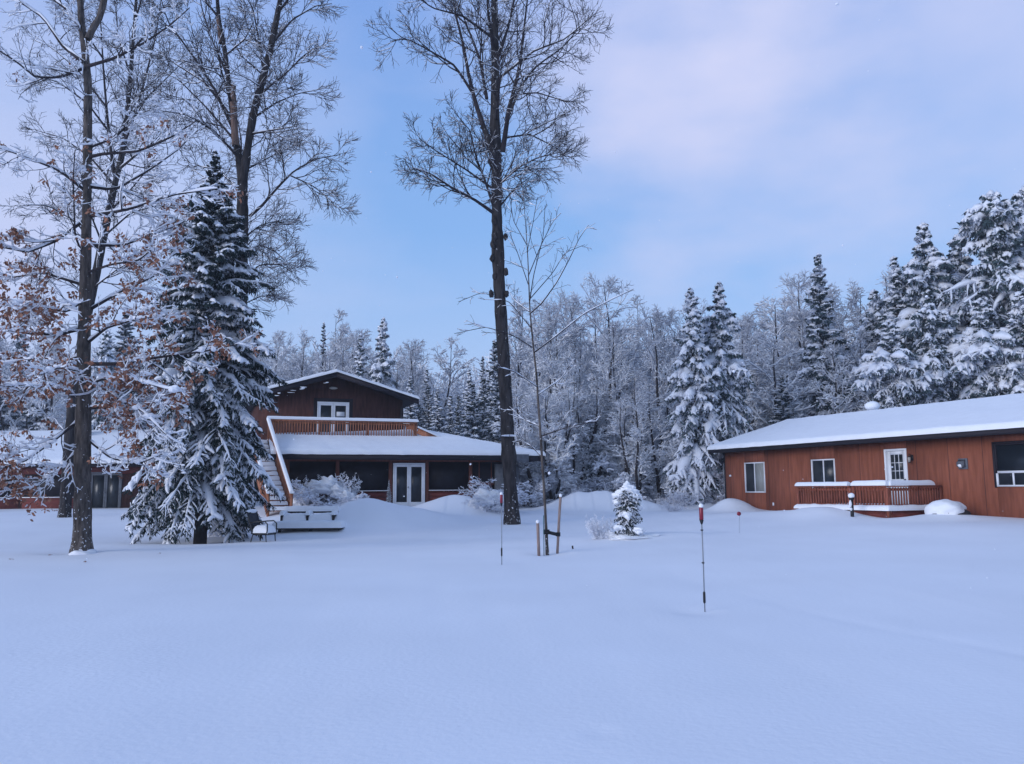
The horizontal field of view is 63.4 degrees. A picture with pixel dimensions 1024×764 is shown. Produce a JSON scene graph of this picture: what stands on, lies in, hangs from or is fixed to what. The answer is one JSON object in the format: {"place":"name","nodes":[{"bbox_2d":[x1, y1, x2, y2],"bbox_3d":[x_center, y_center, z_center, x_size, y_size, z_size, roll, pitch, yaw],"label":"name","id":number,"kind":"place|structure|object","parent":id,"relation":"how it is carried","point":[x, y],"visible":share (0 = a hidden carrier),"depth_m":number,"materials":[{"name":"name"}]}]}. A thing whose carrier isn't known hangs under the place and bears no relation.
{"place":"outdoors","nodes":[
{"label":"outdoors","id":0,"kind":"place"},
{"bbox_2d":[0,491,1023,763],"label":"snowy ground","id":1,"kind":"structure","parent":0,"point":[436,631],"depth_m":8.76,"materials":[{"name":"white snow"}]},
{"bbox_2d":[0,338,21,430],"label":"spruce tree","id":2,"kind":"object","parent":1,"relation":"on","point":[4,410],"visible":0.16,"depth_m":56.42,"materials":[{"name":"grey plant"}]},
{"bbox_2d":[0,341,38,430],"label":"bare tree","id":3,"kind":"object","parent":1,"relation":"on","point":[15,427],"visible":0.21,"depth_m":55.76,"materials":[{"name":"grey plant"}]},
{"bbox_2d":[19,388,51,430],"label":"evergreen tree","id":4,"kind":"object","parent":1,"relation":"on","point":[35,423],"visible":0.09,"depth_m":56.50,"materials":[{"name":"grey plant"}]},
{"bbox_2d":[23,330,67,430],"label":"bare tree","id":5,"kind":"object","parent":1,"relation":"on","point":[38,403],"visible":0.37,"depth_m":55.61,"materials":[{"name":"grey plant"}]},
{"bbox_2d":[0,430,150,508],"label":"wing","id":6,"kind":"structure","parent":1,"relation":"on","point":[106,489],"depth_m":46.22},
{"bbox_2d":[91,472,122,507],"bbox_3d":[-22.630,6.056,46.178,1.730,2.070,0.157,0,-7,-3],"label":"door","id":7,"kind":"structure","parent":6,"relation":"in","point":[105,489],"depth_m":46.19,"materials":[{"name":"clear glass"}]},
{"bbox_2d":[0,0,207,517],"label":"maple tree","id":8,"kind":"object","parent":1,"relation":"on","point":[65,507],"visible":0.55,"depth_m":37.09,"materials":[{"name":"brown plant"}]},
{"bbox_2d":[91,329,125,430],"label":"cedar tree","id":9,"kind":"object","parent":1,"relation":"on","point":[104,354],"visible":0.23,"depth_m":51.87,"materials":[{"name":"grey plant"}]},
{"bbox_2d":[111,315,145,429],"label":"pine tree","id":10,"kind":"object","parent":1,"relation":"on","point":[124,328],"visible":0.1,"depth_m":60.71,"materials":[{"name":"grey plant"}]},
{"bbox_2d":[0,0,262,554],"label":"oak tree","id":11,"kind":"object","parent":1,"relation":"on","point":[86,383],"visible":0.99,"depth_m":20.89,"materials":[{"name":"brown plant"}]},
{"bbox_2d":[119,150,287,543],"bbox_3d":[-10.057,-0.919,27.395,5.166,14.027,4.771,6,-9,-39],"label":"spruce tree","id":12,"kind":"object","parent":1,"relation":"on","point":[222,437],"visible":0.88,"depth_m":26.42,"materials":[{"name":"green plant"}]},
{"bbox_2d":[126,0,361,530],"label":"maple tree","id":13,"kind":"object","parent":1,"relation":"on","point":[243,159],"visible":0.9,"depth_m":31.66,"materials":[{"name":"brown plant"}]},
{"bbox_2d":[246,509,276,541],"bbox_3d":[-7.748,4.555,25.603,0.789,1.260,0.584,-2,-7,14],"label":"patio chair","id":14,"kind":"object","parent":1,"relation":"on","point":[257,527],"visible":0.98,"depth_m":25.49,"materials":[{"name":"black metal"}]},
{"bbox_2d":[263,330,296,386],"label":"bare tree","id":15,"kind":"object","parent":1,"relation":"on","point":[277,342],"visible":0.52,"depth_m":59.99,"materials":[{"name":"grey plant"}]},
{"bbox_2d":[287,328,318,378],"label":"bare tree","id":16,"kind":"object","parent":1,"relation":"on","point":[306,338],"visible":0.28,"depth_m":63.40,"materials":[{"name":"grey plant"}]},
{"bbox_2d":[272,520,345,532],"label":"timber platform","id":17,"kind":"structure","parent":1,"relation":"on","point":[314,525],"depth_m":28.57,"materials":[{"name":"grey wood"}]},
{"bbox_2d":[279,506,339,520],"bbox_3d":[-7.286,4.809,29.926,2.020,0.692,0.700,-1,-7,2],"label":"bench","id":18,"kind":"object","parent":17,"relation":"on","point":[302,513],"visible":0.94,"depth_m":29.71,"materials":[{"name":"grey wood"}]},
{"bbox_2d":[293,349,348,377],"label":"bare tree","id":19,"kind":"object","parent":1,"relation":"on","point":[325,360],"visible":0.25,"depth_m":59.64,"materials":[{"name":"grey plant"}]},
{"bbox_2d":[291,475,369,505],"bbox_3d":[-7.922,4.796,35.134,4.437,1.718,4.358,-3,-8,22],"label":"snowy shrub","id":20,"kind":"object","parent":1,"relation":"on","point":[308,495],"visible":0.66,"depth_m":34.92,"materials":[{"name":"white snow"}]},
{"bbox_2d":[327,326,370,376],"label":"bare tree","id":21,"kind":"object","parent":1,"relation":"on","point":[340,347],"visible":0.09,"depth_m":62.47,"materials":[{"name":"grey plant"}]},
{"bbox_2d":[336,328,372,379],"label":"maple tree","id":22,"kind":"object","parent":1,"relation":"on","point":[357,334],"visible":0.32,"depth_m":60.60,"materials":[{"name":"grey plant"}]},
{"bbox_2d":[353,334,367,378],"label":"spruce tree","id":23,"kind":"object","parent":1,"relation":"on","point":[359,369],"visible":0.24,"depth_m":57.58,"materials":[{"name":"grey plant"}]},
{"bbox_2d":[368,317,403,414],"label":"spruce tree","id":24,"kind":"object","parent":1,"relation":"on","point":[380,371],"visible":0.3,"depth_m":56.50,"materials":[{"name":"grey plant"}]},
{"bbox_2d":[247,369,545,516],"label":"two storey house","id":25,"kind":"structure","parent":1,"relation":"on","point":[337,422],"depth_m":37.99,"materials":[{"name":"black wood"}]},
{"bbox_2d":[317,402,348,431],"bbox_3d":[-8.547,1.916,39.619,1.500,1.930,0.100,2,-8,-20],"label":"door","id":26,"kind":"structure","parent":25,"relation":"in","point":[324,409],"depth_m":39.64,"materials":[{"name":"white paint"}]},
{"bbox_2d":[393,463,424,506],"bbox_3d":[-4.648,4.680,37.437,1.460,2.040,0.157,2,-8,-20],"label":"door","id":27,"kind":"structure","parent":25,"relation":"in","point":[408,478],"depth_m":37.45,"materials":[{"name":"white paint"}]},
{"bbox_2d":[386,345,435,420],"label":"bare tree","id":28,"kind":"object","parent":1,"relation":"on","point":[416,352],"visible":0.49,"depth_m":60.84,"materials":[{"name":"grey plant"}]},
{"bbox_2d":[388,339,434,414],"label":"bare tree","id":29,"kind":"object","parent":1,"relation":"on","point":[415,347],"visible":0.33,"depth_m":66.24,"materials":[{"name":"grey plant"}]},
{"bbox_2d":[4,320,858,496],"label":"distant wood","id":30,"kind":"object","parent":1,"relation":"on","point":[463,378],"depth_m":79.56,"materials":[{"name":"white plant"}]},
{"bbox_2d":[429,388,445,431],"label":"evergreen tree","id":31,"kind":"object","parent":1,"relation":"on","point":[438,421],"visible":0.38,"depth_m":53.18,"materials":[{"name":"grey plant"}]},
{"bbox_2d":[428,337,475,431],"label":"bare tree","id":32,"kind":"object","parent":1,"relation":"on","point":[445,392],"visible":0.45,"depth_m":64.69,"materials":[{"name":"grey plant"}]},
{"bbox_2d":[457,383,486,439],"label":"evergreen tree","id":33,"kind":"object","parent":1,"relation":"on","point":[476,430],"visible":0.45,"depth_m":48.18,"materials":[{"name":"grey plant"}]},
{"bbox_2d":[363,0,613,524],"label":"maple tree","id":34,"kind":"object","parent":1,"relation":"on","point":[494,145],"visible":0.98,"depth_m":31.69,"materials":[{"name":"brown plant"}]},
{"bbox_2d":[477,340,499,426],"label":"spruce tree","id":35,"kind":"object","parent":1,"relation":"on","point":[493,371],"visible":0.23,"depth_m":58.44,"materials":[{"name":"grey plant"}]},
{"bbox_2d":[461,488,519,513],"bbox_3d":[-0.926,5.011,34.768,2.349,1.152,2.307,-3,-8,22],"label":"snowy shrub","id":36,"kind":"object","parent":1,"relation":"on","point":[478,499],"visible":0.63,"depth_m":34.51,"materials":[{"name":"white snow"}]},
{"bbox_2d":[481,375,500,443],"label":"evergreen tree","id":37,"kind":"object","parent":1,"relation":"on","point":[496,433],"visible":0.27,"depth_m":48.21,"materials":[{"name":"grey plant"}]},
{"bbox_2d":[481,375,500,439],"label":"evergreen tree","id":38,"kind":"object","parent":1,"relation":"on","point":[491,396],"visible":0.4,"depth_m":48.30,"materials":[{"name":"grey plant"}]},
{"bbox_2d":[458,475,542,511],"bbox_3d":[-0.402,4.815,35.507,3.421,1.708,3.359,5,-9,-35],"label":"snowy shrub","id":39,"kind":"object","parent":1,"relation":"on","point":[520,491],"visible":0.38,"depth_m":35.20,"materials":[{"name":"white plant"}]},
{"bbox_2d":[489,375,541,493],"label":"bare tree","id":40,"kind":"object","parent":1,"relation":"on","point":[524,467],"visible":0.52,"depth_m":41.49,"materials":[{"name":"grey plant"}]},
{"bbox_2d":[494,323,538,433],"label":"bare tree","id":41,"kind":"object","parent":1,"relation":"on","point":[513,357],"visible":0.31,"depth_m":59.63,"materials":[{"name":"grey plant"}]},
{"bbox_2d":[508,291,544,440],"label":"bare tree","id":42,"kind":"object","parent":1,"relation":"on","point":[519,322],"visible":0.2,"depth_m":62.72,"materials":[{"name":"grey plant"}]},
{"bbox_2d":[454,178,632,554],"bbox_3d":[0.803,-0.339,19.465,4.350,9.354,2.042,0,-7,0],"label":"sapling","id":43,"kind":"object","parent":1,"relation":"on","point":[541,447],"visible":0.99,"depth_m":19.51,"materials":[{"name":"brown wood"}]},
{"bbox_2d":[520,391,582,498],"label":"bare tree","id":44,"kind":"object","parent":1,"relation":"on","point":[560,462],"visible":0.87,"depth_m":41.22,"materials":[{"name":"grey plant"}]},
{"bbox_2d":[519,466,584,506],"bbox_3d":[1.367,5.359,41.263,4.195,2.416,4.244,3,-8,-28],"label":"snowy shrub","id":45,"kind":"object","parent":1,"relation":"on","point":[538,487],"visible":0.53,"depth_m":40.88,"materials":[{"name":"white plant"}]},
{"bbox_2d":[511,289,593,424],"bbox_3d":[2.320,1.235,48.882,5.288,13.043,3.592,0,-7,0],"label":"bare tree","id":46,"kind":"object","parent":1,"relation":"on","point":[547,310],"visible":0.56,"depth_m":49.12,"materials":[{"name":"grey plant"}]},
{"bbox_2d":[528,312,576,432],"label":"maple tree","id":47,"kind":"object","parent":1,"relation":"on","point":[547,326],"visible":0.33,"depth_m":48.33,"materials":[{"name":"grey plant"}]},
{"bbox_2d":[530,368,589,500],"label":"bare tree","id":48,"kind":"object","parent":1,"relation":"on","point":[548,460],"visible":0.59,"depth_m":42.26,"materials":[{"name":"grey plant"}]},
{"bbox_2d":[526,314,600,427],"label":"bare tree","id":49,"kind":"object","parent":1,"relation":"on","point":[568,335],"visible":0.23,"depth_m":48.20,"materials":[{"name":"grey plant"}]},
{"bbox_2d":[548,288,597,392],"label":"maple tree","id":50,"kind":"object","parent":1,"relation":"on","point":[570,346],"visible":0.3,"depth_m":53.52,"materials":[{"name":"grey plant"}]},
{"bbox_2d":[554,385,603,478],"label":"bare tree","id":51,"kind":"object","parent":1,"relation":"on","point":[581,404],"visible":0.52,"depth_m":43.99,"materials":[{"name":"grey plant"}]},
{"bbox_2d":[550,373,612,484],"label":"bare tree","id":52,"kind":"object","parent":1,"relation":"on","point":[575,459],"visible":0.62,"depth_m":43.92,"materials":[{"name":"grey plant"}]},
{"bbox_2d":[535,318,631,475],"bbox_3d":[3.993,1.777,45.182,5.585,10.782,3.169,1,-7,-10],"label":"bare tree","id":53,"kind":"object","parent":1,"relation":"on","point":[551,369],"visible":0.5,"depth_m":45.39,"materials":[{"name":"grey plant"}]},
{"bbox_2d":[562,316,608,419],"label":"bare tree","id":54,"kind":"object","parent":1,"relation":"on","point":[586,363],"visible":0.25,"depth_m":49.99,"materials":[{"name":"grey plant"}]},
{"bbox_2d":[581,411,601,491],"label":"evergreen tree","id":55,"kind":"object","parent":1,"relation":"on","point":[591,472],"visible":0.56,"depth_m":44.08,"materials":[{"name":"grey plant"}]},
{"bbox_2d":[564,393,632,482],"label":"bare tree","id":56,"kind":"object","parent":1,"relation":"on","point":[604,417],"visible":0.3,"depth_m":44.85,"materials":[{"name":"grey plant"}]},
{"bbox_2d":[584,513,614,538],"bbox_3d":[2.410,3.994,22.614,0.840,0.890,0.855,-3,-8,20],"label":"twiggy shrub","id":57,"kind":"object","parent":1,"relation":"on","point":[595,530],"visible":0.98,"depth_m":22.51,"materials":[{"name":"white plant"}]},
{"bbox_2d":[545,452,654,498],"bbox_3d":[6.761,5.839,45.086,9.744,3.907,9.572,-2,-7,10],"label":"snowy shrub","id":58,"kind":"object","parent":1,"relation":"on","point":[604,463],"visible":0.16,"depth_m":42.27,"materials":[{"name":"white plant"}]},
{"bbox_2d":[565,272,642,423],"bbox_3d":[5.657,0.525,48.953,5.027,14.495,3.414,6,-10,-41],"label":"maple tree","id":59,"kind":"object","parent":1,"relation":"on","point":[596,292],"visible":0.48,"depth_m":49.54,"materials":[{"name":"grey plant"}]},
{"bbox_2d":[585,316,638,470],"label":"maple tree","id":60,"kind":"object","parent":1,"relation":"on","point":[619,333],"visible":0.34,"depth_m":46.18,"materials":[{"name":"grey plant"}]},
{"bbox_2d":[590,386,634,476],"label":"bare tree","id":61,"kind":"object","parent":1,"relation":"on","point":[606,412],"visible":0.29,"depth_m":44.74,"materials":[{"name":"grey plant"}]},
{"bbox_2d":[583,318,648,471],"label":"bare tree","id":62,"kind":"object","parent":1,"relation":"on","point":[627,391],"visible":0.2,"depth_m":50.01,"materials":[{"name":"grey plant"}]},
{"bbox_2d":[587,294,654,428],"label":"bare tree","id":63,"kind":"object","parent":1,"relation":"on","point":[642,349],"visible":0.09,"depth_m":52.89,"materials":[{"name":"grey plant"}]},
{"bbox_2d":[591,385,669,486],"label":"bare tree","id":64,"kind":"object","parent":1,"relation":"on","point":[611,453],"visible":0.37,"depth_m":43.82,"materials":[{"name":"grey plant"}]},
{"bbox_2d":[606,481,659,539],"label":"young spruce","id":65,"kind":"object","parent":1,"relation":"on","point":[627,495],"visible":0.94,"depth_m":22.34,"materials":[{"name":"grey plant"}]},
{"bbox_2d":[606,371,660,493],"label":"bare tree","id":66,"kind":"object","parent":1,"relation":"on","point":[641,464],"visible":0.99,"depth_m":41.42,"materials":[{"name":"grey plant"}]},
{"bbox_2d":[612,377,659,484],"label":"bare tree","id":67,"kind":"object","parent":1,"relation":"on","point":[641,423],"visible":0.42,"depth_m":42.66,"materials":[{"name":"grey plant"}]},
{"bbox_2d":[620,381,677,495],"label":"bare tree","id":68,"kind":"object","parent":1,"relation":"on","point":[660,476],"visible":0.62,"depth_m":42.41,"materials":[{"name":"grey plant"}]},
{"bbox_2d":[625,304,678,493],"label":"bare tree","id":69,"kind":"object","parent":1,"relation":"on","point":[655,360],"visible":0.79,"depth_m":45.64,"materials":[{"name":"grey plant"}]},
{"bbox_2d":[638,304,685,421],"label":"maple tree","id":70,"kind":"object","parent":1,"relation":"on","point":[675,321],"visible":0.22,"depth_m":53.50,"materials":[{"name":"grey plant"}]},
{"bbox_2d":[637,318,687,459],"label":"bare tree","id":71,"kind":"object","parent":1,"relation":"on","point":[673,351],"visible":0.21,"depth_m":47.16,"materials":[{"name":"grey plant"}]},
{"bbox_2d":[655,398,700,495],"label":"bare tree","id":72,"kind":"object","parent":1,"relation":"on","point":[671,443],"visible":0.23,"depth_m":40.72,"materials":[{"name":"grey plant"}]},
{"bbox_2d":[662,287,731,505],"bbox_3d":[8.794,1.449,40.139,3.561,12.391,3.810,1,-7,-13],"label":"cedar tree","id":73,"kind":"object","parent":1,"relation":"on","point":[689,467],"visible":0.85,"depth_m":39.52,"materials":[{"name":"grey plant"}]},
{"bbox_2d":[698,281,755,499],"bbox_3d":[10.313,2.113,40.591,4.187,14.453,3.960,-5,-8,30],"label":"cedar tree","id":74,"kind":"object","parent":1,"relation":"on","point":[719,324],"visible":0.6,"depth_m":40.43,"materials":[{"name":"grey plant"}]},
{"bbox_2d":[728,345,789,428],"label":"bare tree","id":75,"kind":"object","parent":1,"relation":"on","point":[758,425],"visible":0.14,"depth_m":45.90,"materials":[{"name":"grey plant"}]},
{"bbox_2d":[734,298,812,400],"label":"bare tree","id":76,"kind":"object","parent":1,"relation":"on","point":[786,322],"visible":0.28,"depth_m":52.95,"materials":[{"name":"grey plant"}]},
{"bbox_2d":[765,376,794,424],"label":"evergreen tree","id":77,"kind":"object","parent":1,"relation":"on","point":[783,408],"visible":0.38,"depth_m":44.86,"materials":[{"name":"grey plant"}]},
{"bbox_2d":[743,333,819,424],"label":"bare tree","id":78,"kind":"object","parent":1,"relation":"on","point":[760,370],"visible":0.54,"depth_m":45.19,"materials":[{"name":"grey plant"}]},
{"bbox_2d":[754,271,829,378],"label":"maple tree","id":79,"kind":"object","parent":1,"relation":"on","point":[803,285],"visible":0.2,"depth_m":56.14,"materials":[{"name":"grey plant"}]},
{"bbox_2d":[767,307,819,379],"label":"bare tree","id":80,"kind":"object","parent":1,"relation":"on","point":[801,331],"visible":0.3,"depth_m":51.95,"materials":[{"name":"grey plant"}]},
{"bbox_2d":[772,350,814,417],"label":"bare tree","id":81,"kind":"object","parent":1,"relation":"on","point":[785,365],"visible":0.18,"depth_m":47.63,"materials":[{"name":"grey plant"}]},
{"bbox_2d":[797,253,852,416],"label":"spruce tree","id":82,"kind":"object","parent":1,"relation":"on","point":[824,332],"visible":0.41,"depth_m":45.92,"materials":[{"name":"green plant"}]},
{"bbox_2d":[799,288,861,368],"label":"bare tree","id":83,"kind":"object","parent":1,"relation":"on","point":[834,305],"visible":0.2,"depth_m":52.42,"materials":[{"name":"grey plant"}]},
{"bbox_2d":[815,363,853,415],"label":"evergreen tree","id":84,"kind":"object","parent":1,"relation":"on","point":[828,402],"visible":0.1,"depth_m":44.72,"materials":[{"name":"grey plant"}]},
{"bbox_2d":[808,338,865,414],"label":"bare tree","id":85,"kind":"object","parent":1,"relation":"on","point":[833,400],"visible":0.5,"depth_m":43.36,"materials":[{"name":"grey plant"}]},
{"bbox_2d":[834,278,867,356],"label":"maple tree","id":86,"kind":"object","parent":1,"relation":"on","point":[855,289],"visible":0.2,"depth_m":58.03,"materials":[{"name":"grey plant"}]},
{"bbox_2d":[837,327,877,411],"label":"bare tree","id":87,"kind":"object","parent":1,"relation":"on","point":[874,343],"visible":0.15,"depth_m":46.95,"materials":[{"name":"grey plant"}]},
{"bbox_2d":[707,393,1023,517],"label":"wooden cabin","id":88,"kind":"object","parent":1,"relation":"on","point":[968,454],"visible":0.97,"depth_m":28.53,"materials":[{"name":"brown wood"}]},
{"bbox_2d":[744,462,765,492],"bbox_3d":[10.336,4.054,35.240,0.095,1.280,1.280,3,-8,-23],"label":"window","id":89,"kind":"structure","parent":88,"relation":"in","point":[754,472],"depth_m":35.22,"materials":[{"name":"clear glass"}]},
{"bbox_2d":[811,459,835,487],"bbox_3d":[11.904,3.523,31.670,0.095,1.150,1.210,3,-8,-23],"label":"window","id":90,"kind":"structure","parent":88,"relation":"in","point":[822,470],"depth_m":31.66,"materials":[{"name":"clear glass"}]},
{"bbox_2d":[884,448,908,503],"bbox_3d":[13.258,3.302,28.549,0.170,2.000,0.940,3,-8,-23],"label":"door","id":91,"kind":"structure","parent":88,"relation":"in","point":[897,458],"depth_m":28.59,"materials":[{"name":"white paint"}]},
{"bbox_2d":[991,440,1023,487],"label":"window","id":92,"kind":"structure","parent":88,"relation":"in","point":[1008,456],"depth_m":24.87,"materials":[{"name":"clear glass"}]},
{"bbox_2d":[850,289,888,396],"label":"cedar tree","id":93,"kind":"object","parent":1,"relation":"on","point":[872,319],"visible":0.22,"depth_m":47.69,"materials":[{"name":"grey plant"}]},
{"bbox_2d":[847,320,932,408],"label":"cedar tree","id":94,"kind":"object","parent":1,"relation":"on","point":[887,358],"visible":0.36,"depth_m":41.59,"materials":[{"name":"grey plant"}]},
{"bbox_2d":[878,256,907,346],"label":"cedar tree","id":95,"kind":"object","parent":1,"relation":"on","point":[894,312],"visible":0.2,"depth_m":46.92,"materials":[{"name":"grey plant"}]},
{"bbox_2d":[891,222,966,404],"bbox_3d":[23.078,0.938,45.091,6.342,19.988,5.998,3,-8,-25],"label":"cedar tree","id":96,"kind":"object","parent":1,"relation":"on","point":[928,275],"visible":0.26,"depth_m":45.58,"materials":[{"name":"grey plant"}]},
{"bbox_2d":[901,302,968,404],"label":"cedar tree","id":97,"kind":"object","parent":1,"relation":"on","point":[932,328],"visible":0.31,"depth_m":41.94,"materials":[{"name":"grey plant"}]},
{"bbox_2d":[924,499,970,514],"bbox_3d":[13.292,3.967,25.309,1.268,0.788,1.076,0,-7,0],"label":"snow covered rock","id":98,"kind":"object","parent":1,"relation":"on","point":[946,507],"visible":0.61,"depth_m":24.96,"materials":[{"name":"white stone"}]},
{"bbox_2d":[935,234,975,399],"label":"cedar tree","id":99,"kind":"object","parent":1,"relation":"on","point":[960,263],"visible":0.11,"depth_m":46.93,"materials":[{"name":"grey plant"}]},
{"bbox_2d":[930,189,1023,400],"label":"cedar tree","id":100,"kind":"object","parent":1,"relation":"on","point":[994,229],"visible":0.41,"depth_m":43.53,"materials":[{"name":"grey plant"}]},
{"bbox_2d":[944,298,1023,399],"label":"cedar tree","id":101,"kind":"object","parent":1,"relation":"on","point":[981,346],"visible":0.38,"depth_m":40.99,"materials":[{"name":"grey plant"}]},
{"bbox_2d":[984,291,1023,394],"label":"cedar tree","id":102,"kind":"object","parent":1,"relation":"on","point":[1014,327],"visible":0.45,"depth_m":40.84,"materials":[{"name":"grey plant"}]},
{"bbox_2d":[1010,185,1023,269],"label":"cedar tree","id":103,"kind":"object","parent":1,"relation":"on","point":[1018,196],"visible":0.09,"depth_m":45.35,"materials":[{"name":"grey plant"}]},
{"bbox_2d":[0,0,1023,422],"label":"sky","id":104,"kind":"structure","parent":0,"point":[936,126],"materials":[{"name":"blue"}]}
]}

